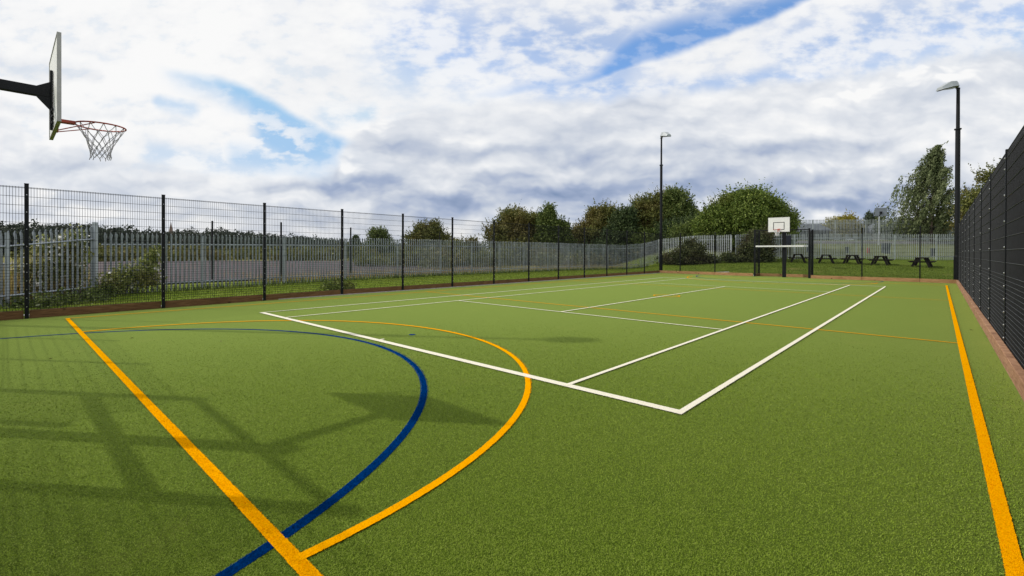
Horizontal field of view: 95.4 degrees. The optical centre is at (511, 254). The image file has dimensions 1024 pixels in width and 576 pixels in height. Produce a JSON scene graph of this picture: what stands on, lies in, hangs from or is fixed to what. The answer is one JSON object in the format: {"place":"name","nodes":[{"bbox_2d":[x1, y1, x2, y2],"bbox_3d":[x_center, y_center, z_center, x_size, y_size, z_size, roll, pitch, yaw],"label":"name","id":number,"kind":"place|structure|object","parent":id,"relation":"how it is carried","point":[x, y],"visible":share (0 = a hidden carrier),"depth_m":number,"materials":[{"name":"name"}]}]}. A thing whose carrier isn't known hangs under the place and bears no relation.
{"place":"outdoors","nodes":[
{"label":"outdoors","id":0,"kind":"place"},
{"bbox_2d":[80,260,496,284],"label":"gravel yard","id":1,"kind":"structure","parent":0,"point":[182,271],"depth_m":40.53,"materials":[{"name":"grey gravel"}]},
{"bbox_2d":[64,264,646,295],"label":"rough grass","id":2,"kind":"structure","parent":0,"point":[304,281],"depth_m":24.16,"materials":[{"name":"green plant"}]},
{"bbox_2d":[0,240,953,311],"bbox_3d":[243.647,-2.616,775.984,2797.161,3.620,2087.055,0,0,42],"label":"ground","id":3,"kind":"structure","parent":0,"point":[706,269],"depth_m":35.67,"materials":[{"name":"green plant"}]},
{"bbox_2d":[0,222,97,307],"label":"palisade fence","id":4,"kind":"object","parent":3,"relation":"on","point":[34,244],"visible":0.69,"depth_m":14.02,"materials":[{"name":"metal"}]},
{"bbox_2d":[3,223,94,292],"bbox_3d":[-14.578,0.201,14.718,1.366,2.470,2.520,0,0,1],"label":"bindweed plant","id":5,"kind":"object","parent":3,"relation":"on","point":[48,258],"visible":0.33,"depth_m":14.61,"materials":[{"name":"green plant"}]},
{"bbox_2d":[0,262,107,305],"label":"dry grass","id":6,"kind":"structure","parent":3,"relation":"on","point":[18,280],"depth_m":13.84,"materials":[{"name":"plant"}]},
{"bbox_2d":[0,273,119,309],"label":"bramble bush","id":7,"kind":"object","parent":3,"relation":"on","point":[35,301],"visible":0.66,"depth_m":13.25,"materials":[{"name":"green plant"}]},
{"bbox_2d":[92,243,167,293],"bbox_3d":[-13.611,0.503,16.662,1.202,1.856,2.344,0,0,17],"label":"bindweed plant","id":8,"kind":"object","parent":3,"relation":"on","point":[151,253],"visible":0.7,"depth_m":16.73,"materials":[{"name":"green plant"}]},
{"bbox_2d":[0,218,399,255],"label":"woodland","id":9,"kind":"object","parent":3,"relation":"on","point":[18,227],"visible":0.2,"depth_m":155.97,"materials":[{"name":"green plant"}]},
{"bbox_2d":[211,221,212,278],"bbox_3d":[-15.633,-0.125,24.315,0.096,3.230,0.096,0,0,42],"label":"steel post","id":10,"kind":"object","parent":3,"relation":"on","point":[211,247],"visible":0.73,"depth_m":24.27,"materials":[{"name":"grey metal"}]},
{"bbox_2d":[4,241,491,261],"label":"scrub","id":11,"kind":"object","parent":3,"relation":"on","point":[100,252],"visible":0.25,"depth_m":79.08,"materials":[{"name":"green plant"}]},
{"bbox_2d":[281,222,281,279],"bbox_3d":[-12.021,-0.077,24.261,0.096,3.180,0.096,0,0,42],"label":"steel post","id":12,"kind":"object","parent":3,"relation":"on","point":[281,251],"visible":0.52,"depth_m":24.24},
{"bbox_2d":[315,278,356,290],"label":"bramble bush","id":13,"kind":"object","parent":3,"relation":"on","point":[334,287],"visible":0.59,"depth_m":18.00,"materials":[{"name":"green plant"}]},
{"bbox_2d":[350,227,351,275],"bbox_3d":[-9.872,-0.071,28.531,0.096,3.130,0.096,0,0,42],"label":"steel post","id":14,"kind":"object","parent":3,"relation":"on","point":[350,247],"visible":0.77,"depth_m":28.49,"materials":[{"name":"grey metal"}]},
{"bbox_2d":[347,235,361,254],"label":"conifer tree","id":15,"kind":"object","parent":3,"relation":"on","point":[356,236],"visible":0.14,"depth_m":94.61,"materials":[{"name":"green plant"}]},
{"bbox_2d":[358,225,395,256],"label":"broadleaf tree","id":16,"kind":"object","parent":3,"relation":"on","point":[377,234],"visible":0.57,"depth_m":88.93,"materials":[{"name":"green plant"}]},
{"bbox_2d":[101,232,656,293],"bbox_3d":[-0.917,0.100,32.281,3.593,3.031,41.845,0,0,42],"label":"palisade fence","id":17,"kind":"object","parent":3,"relation":"on","point":[203,257],"visible":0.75,"depth_m":24.64,"materials":[{"name":"metal"}]},
{"bbox_2d":[399,216,453,252],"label":"hawthorn tree","id":18,"kind":"object","parent":3,"relation":"on","point":[431,232],"visible":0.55,"depth_m":73.62,"materials":[{"name":"green plant"}]},
{"bbox_2d":[224,262,629,282],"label":"dry stalks","id":19,"kind":"object","parent":3,"relation":"on","point":[404,272],"visible":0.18,"depth_m":31.44,"materials":[{"name":"plant"}]},
{"bbox_2d":[442,237,458,250],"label":"shrub","id":20,"kind":"object","parent":3,"relation":"on","point":[449,243],"visible":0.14,"depth_m":66.79,"materials":[{"name":"green plant"}]},
{"bbox_2d":[450,235,480,255],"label":"shrub","id":21,"kind":"object","parent":3,"relation":"on","point":[466,239],"visible":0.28,"depth_m":62.66,"materials":[{"name":"green plant"}]},
{"bbox_2d":[355,244,642,269],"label":"undergrowth","id":22,"kind":"object","parent":3,"relation":"on","point":[469,254],"visible":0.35,"depth_m":48.62,"materials":[{"name":"green plant"}]},
{"bbox_2d":[477,199,541,252],"bbox_3d":[1.115,-2.906,60.056,9.416,8.780,8.531,0,0,42],"label":"hawthorn tree","id":23,"kind":"object","parent":3,"relation":"on","point":[519,215],"visible":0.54,"depth_m":58.49,"materials":[{"name":"green plant"}]},
{"bbox_2d":[496,235,554,264],"bbox_3d":[1.616,-0.646,56.659,7.986,4.295,5.592,0,0,3],"label":"shrub","id":24,"kind":"object","parent":3,"relation":"on","point":[524,238],"visible":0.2,"depth_m":55.80,"materials":[{"name":"green plant"}]},
{"bbox_2d":[531,202,577,254],"bbox_3d":[5.151,-2.578,57.701,5.833,8.137,5.440,0,0,42],"label":"alder tree","id":25,"kind":"object","parent":3,"relation":"on","point":[547,217],"visible":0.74,"depth_m":56.76,"materials":[{"name":"green plant"}]},
{"bbox_2d":[569,198,624,249],"bbox_3d":[11.145,-2.912,60.005,8.066,8.809,7.778,0,0,42],"label":"hawthorn tree","id":26,"kind":"object","parent":3,"relation":"on","point":[595,217],"visible":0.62,"depth_m":58.67,"materials":[{"name":"green plant"}]},
{"bbox_2d":[573,230,634,264],"bbox_3d":[11.081,-0.719,56.153,8.203,4.337,5.496,0,0,10],"label":"shrub","id":27,"kind":"object","parent":3,"relation":"on","point":[600,243],"visible":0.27,"depth_m":55.14,"materials":[{"name":"green plant"}]},
{"bbox_2d":[598,202,643,252],"bbox_3d":[13.349,-2.698,56.229,5.537,7.475,5.140,0,0,42],"label":"alder tree","id":28,"kind":"object","parent":3,"relation":"on","point":[624,219],"visible":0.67,"depth_m":55.41,"materials":[{"name":"green plant"}]},
{"bbox_2d":[621,220,677,251],"bbox_3d":[16.696,-2.144,55.105,7.706,4.091,5.429,0,0,10],"label":"shrub","id":29,"kind":"object","parent":3,"relation":"on","point":[641,240],"visible":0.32,"depth_m":54.25,"materials":[{"name":"green plant"}]},
{"bbox_2d":[627,183,675,231],"bbox_3d":[17.935,-4.824,58.529,9.403,8.438,6.761,0,0,-15],"label":"hawthorn tree","id":30,"kind":"object","parent":3,"relation":"on","point":[648,205],"visible":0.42,"depth_m":57.00,"materials":[{"name":"green plant"}]},
{"bbox_2d":[647,210,694,242],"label":"shrub","id":31,"kind":"object","parent":3,"relation":"on","point":[666,223],"visible":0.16,"depth_m":53.02,"materials":[{"name":"green plant"}]},
{"bbox_2d":[656,182,700,223],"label":"hawthorn tree","id":32,"kind":"object","parent":3,"relation":"on","point":[675,200],"visible":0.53,"depth_m":55.20,"materials":[{"name":"green plant"}]},
{"bbox_2d":[654,235,718,264],"bbox_3d":[15.968,-0.314,42.964,3.330,2.838,6.162,0,0,-36],"label":"bramble bush","id":33,"kind":"object","parent":3,"relation":"on","point":[698,254],"visible":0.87,"depth_m":42.10,"materials":[{"name":"green plant"}]},
{"bbox_2d":[658,235,731,261],"bbox_3d":[17.203,-0.362,44.312,6.887,2.916,0.099,0,0,40],"label":"palisade fence","id":34,"kind":"object","parent":3,"relation":"on","point":[713,239],"visible":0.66,"depth_m":43.43,"materials":[{"name":"metal"}]},
{"bbox_2d":[662,209,729,245],"bbox_3d":[20.473,-2.750,50.064,8.240,4.208,5.392,0,0,-14],"label":"shrub","id":35,"kind":"object","parent":3,"relation":"on","point":[677,229],"visible":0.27,"depth_m":49.62,"materials":[{"name":"green plant"}]},
{"bbox_2d":[688,177,804,248],"bbox_3d":[23.670,-4.028,47.291,9.721,7.484,8.785,0,0,42],"label":"thorn tree","id":36,"kind":"object","parent":3,"relation":"on","point":[742,210],"visible":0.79,"depth_m":45.81,"materials":[{"name":"green plant"}]},
{"bbox_2d":[716,222,781,261],"bbox_3d":[20.922,-1.021,40.654,4.829,3.668,5.393,0,0,42],"label":"bramble bush","id":37,"kind":"object","parent":3,"relation":"on","point":[764,238],"visible":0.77,"depth_m":39.96,"materials":[{"name":"green plant"}]},
{"bbox_2d":[786,235,790,259],"bbox_3d":[24.851,-0.555,41.898,0.420,2.275,0.095,0,0,4],"label":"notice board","id":38,"kind":"object","parent":3,"relation":"on","point":[788,241],"visible":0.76,"depth_m":41.86,"materials":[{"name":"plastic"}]},
{"bbox_2d":[788,254,807,262],"bbox_3d":[23.925,0.348,38.999,1.452,0.760,1.700,0,0,30],"label":"picnic table","id":39,"kind":"object","parent":3,"relation":"on","point":[802,257],"visible":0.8,"depth_m":38.51,"materials":[{"name":"black wood"}]},
{"bbox_2d":[797,224,832,239],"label":"hall","id":40,"kind":"structure","parent":3,"relation":"on","point":[814,230],"depth_m":59.08,"materials":[{"name":"stone"}]},
{"bbox_2d":[816,256,831,262],"bbox_3d":[25.936,0.406,38.500,1.452,0.760,1.700,0,0,32],"label":"picnic table","id":41,"kind":"object","parent":3,"relation":"on","point":[821,257],"visible":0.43,"depth_m":38.11,"materials":[{"name":"black wood"}]},
{"bbox_2d":[735,233,953,259],"bbox_3d":[31.871,-0.570,42.084,23.382,2.647,0.845,0,0,2],"label":"palisade fence","id":42,"kind":"object","parent":3,"relation":"on","point":[794,238],"visible":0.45,"depth_m":42.34,"materials":[{"name":"metal"}]},
{"bbox_2d":[821,209,868,239],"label":"rowan tree","id":43,"kind":"object","parent":3,"relation":"on","point":[845,217],"visible":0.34,"depth_m":73.81,"materials":[{"name":"green plant"}]},
{"bbox_2d":[841,255,864,263],"bbox_3d":[27.748,0.431,38.006,1.452,0.760,1.700,0,0,44],"label":"picnic table","id":44,"kind":"object","parent":3,"relation":"on","point":[847,259],"visible":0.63,"depth_m":37.77,"materials":[{"name":"black wood"}]},
{"bbox_2d":[863,210,882,225],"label":"poplar tree","id":45,"kind":"object","parent":3,"relation":"on","point":[869,216],"visible":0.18,"depth_m":73.68,"materials":[{"name":"green plant"}]},
{"bbox_2d":[796,219,952,239],"bbox_3d":[41.160,-2.684,53.000,18.933,2.591,0.195,0,0,1],"label":"palisade fence","id":46,"kind":"object","parent":3,"relation":"on","point":[835,223],"visible":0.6,"depth_m":53.05,"materials":[{"name":"metal"}]},
{"bbox_2d":[867,256,893,265],"bbox_3d":[29.271,0.502,37.004,1.700,0.760,1.452,0,0,-44],"label":"picnic table","id":47,"kind":"object","parent":3,"relation":"on","point":[883,257],"visible":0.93,"depth_m":36.79,"materials":[{"name":"black wood"}]},
{"bbox_2d":[875,208,886,244],"bbox_3d":[39.471,-2.961,49.797,1.060,4.050,0.630,0,0,26],"label":"basketball hoop","id":48,"kind":"object","parent":3,"relation":"on","point":[879,212],"visible":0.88,"depth_m":49.95,"materials":[{"name":"black metal"}]},
{"bbox_2d":[881,243,889,253],"bbox_3d":[36.289,-0.571,45.233,0.657,1.045,0.530,0,0,2],"label":"waste container","id":49,"kind":"object","parent":3,"relation":"on","point":[882,248],"visible":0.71,"depth_m":45.02,"materials":[{"name":"plastic"}]},
{"bbox_2d":[858,224,950,239],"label":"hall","id":50,"kind":"structure","parent":3,"relation":"on","point":[885,239],"depth_m":72.16,"materials":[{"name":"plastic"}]},
{"bbox_2d":[871,216,953,239],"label":"sallow tree","id":51,"kind":"object","parent":3,"relation":"on","point":[900,229],"visible":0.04,"depth_m":67.52,"materials":[{"name":"green plant"}]},
{"bbox_2d":[911,257,935,267],"bbox_3d":[31.227,0.615,35.497,1.700,0.760,1.452,0,0,-42],"label":"picnic table","id":52,"kind":"object","parent":3,"relation":"on","point":[929,262],"visible":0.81,"depth_m":35.11,"materials":[{"name":"black wood"}]},
{"bbox_2d":[874,140,973,240],"bbox_3d":[45.610,-6.854,51.506,9.176,11.256,9.456,0,0,42],"label":"birch tree","id":53,"kind":"object","parent":3,"relation":"on","point":[932,172],"visible":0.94,"depth_m":51.14,"materials":[{"name":"green plant"}]},
{"bbox_2d":[943,158,1001,240],"bbox_3d":[44.625,-4.180,41.974,8.896,9.612,5.737,0,0,16],"label":"thorn tree","id":54,"kind":"object","parent":3,"relation":"on","point":[966,202],"visible":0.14,"depth_m":42.46,"materials":[{"name":"green plant"}]},
{"bbox_2d":[0,273,1023,575],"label":"turf","id":55,"kind":"structure","parent":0,"point":[912,313],"depth_m":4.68,"materials":[{"name":"green plastic"}]},
{"bbox_2d":[0,32,126,160],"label":"basketball hoop","id":56,"kind":"object","parent":55,"relation":"on","point":[48,95],"visible":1,"depth_m":5.16,"materials":[{"name":"black metal"}]},
{"bbox_2d":[0,183,659,320],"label":"fence","id":57,"kind":"object","parent":55,"relation":"on","point":[26,313],"visible":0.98,"depth_m":14.96,"materials":[{"name":"black metal"}]},
{"bbox_2d":[279,273,653,299],"bbox_3d":[0.079,1.470,23.890,0.090,0.024,34.500,0,0,42],"label":"edging strip","id":58,"kind":"object","parent":55,"relation":"on","point":[448,287],"visible":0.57,"depth_m":20.19,"materials":[{"name":"concrete"}]},
{"bbox_2d":[65,275,1023,575],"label":"netball markings","id":59,"kind":"object","parent":55,"relation":"on","point":[1011,551],"visible":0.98,"depth_m":3.29,"materials":[{"name":"paint"}]},
{"bbox_2d":[259,278,884,413],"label":"tennis markings","id":60,"kind":"object","parent":55,"relation":"on","point":[705,396],"visible":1,"depth_m":6.86,"materials":[{"name":"white paint"}]},
{"bbox_2d":[659,132,670,269],"bbox_3d":[11.788,-3.947,36.042,0.580,11.030,1.342,0,0,-10],"label":"lamp post","id":61,"kind":"object","parent":55,"relation":"on","point":[664,134],"visible":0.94,"depth_m":36.48,"materials":[{"name":"black metal"}]},
{"bbox_2d":[768,217,789,276],"bbox_3d":[17.160,-0.412,29.788,1.218,3.842,2.162,0,0,42],"label":"basketball hoop","id":62,"kind":"object","parent":55,"relation":"on","point":[778,224],"visible":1,"depth_m":29.60,"materials":[{"name":"white metal"}]},
{"bbox_2d":[754,228,813,277],"bbox_3d":[17.959,-0.024,30.885,3.270,3.262,1.125,0,0,42],"label":"goal recess","id":63,"kind":"object","parent":55,"relation":"on","point":[810,245],"visible":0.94,"depth_m":31.18,"materials":[{"name":"black metal"}]},
{"bbox_2d":[659,226,956,283],"bbox_3d":[17.563,0.009,30.605,16.874,3.196,0.136,0,0,45],"label":"fence","id":64,"kind":"object","parent":55,"relation":"on","point":[849,232],"visible":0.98,"depth_m":27.85,"materials":[{"name":"black metal"}]},
{"bbox_2d":[936,81,961,279],"bbox_3d":[23.544,-3.818,25.085,1.352,10.930,0.580,0,0,-10],"label":"lamp post","id":65,"kind":"object","parent":55,"relation":"on","point":[951,85],"visible":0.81,"depth_m":25.09,"materials":[{"name":"black metal"}]},
{"bbox_2d":[956,126,1023,400],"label":"fence","id":66,"kind":"object","parent":55,"relation":"on","point":[990,282],"visible":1,"depth_m":7.75,"materials":[{"name":"black metal"}]},
{"bbox_2d":[0,0,1023,247],"label":"sky","id":67,"kind":"structure","parent":0,"point":[466,110],"materials":[{"name":"white"}]},
{"bbox_2d":[672,252,951,279],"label":"lawn grass","id":68,"kind":"structure","parent":0,"point":[828,263],"depth_m":35.08,"materials":[{"name":"green plant"}]},
{"bbox_2d":[708,241,953,243],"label":"service road","id":69,"kind":"structure","parent":0,"point":[899,242],"depth_m":51.09,"materials":[{"name":"grey asphalt"}]}
]}

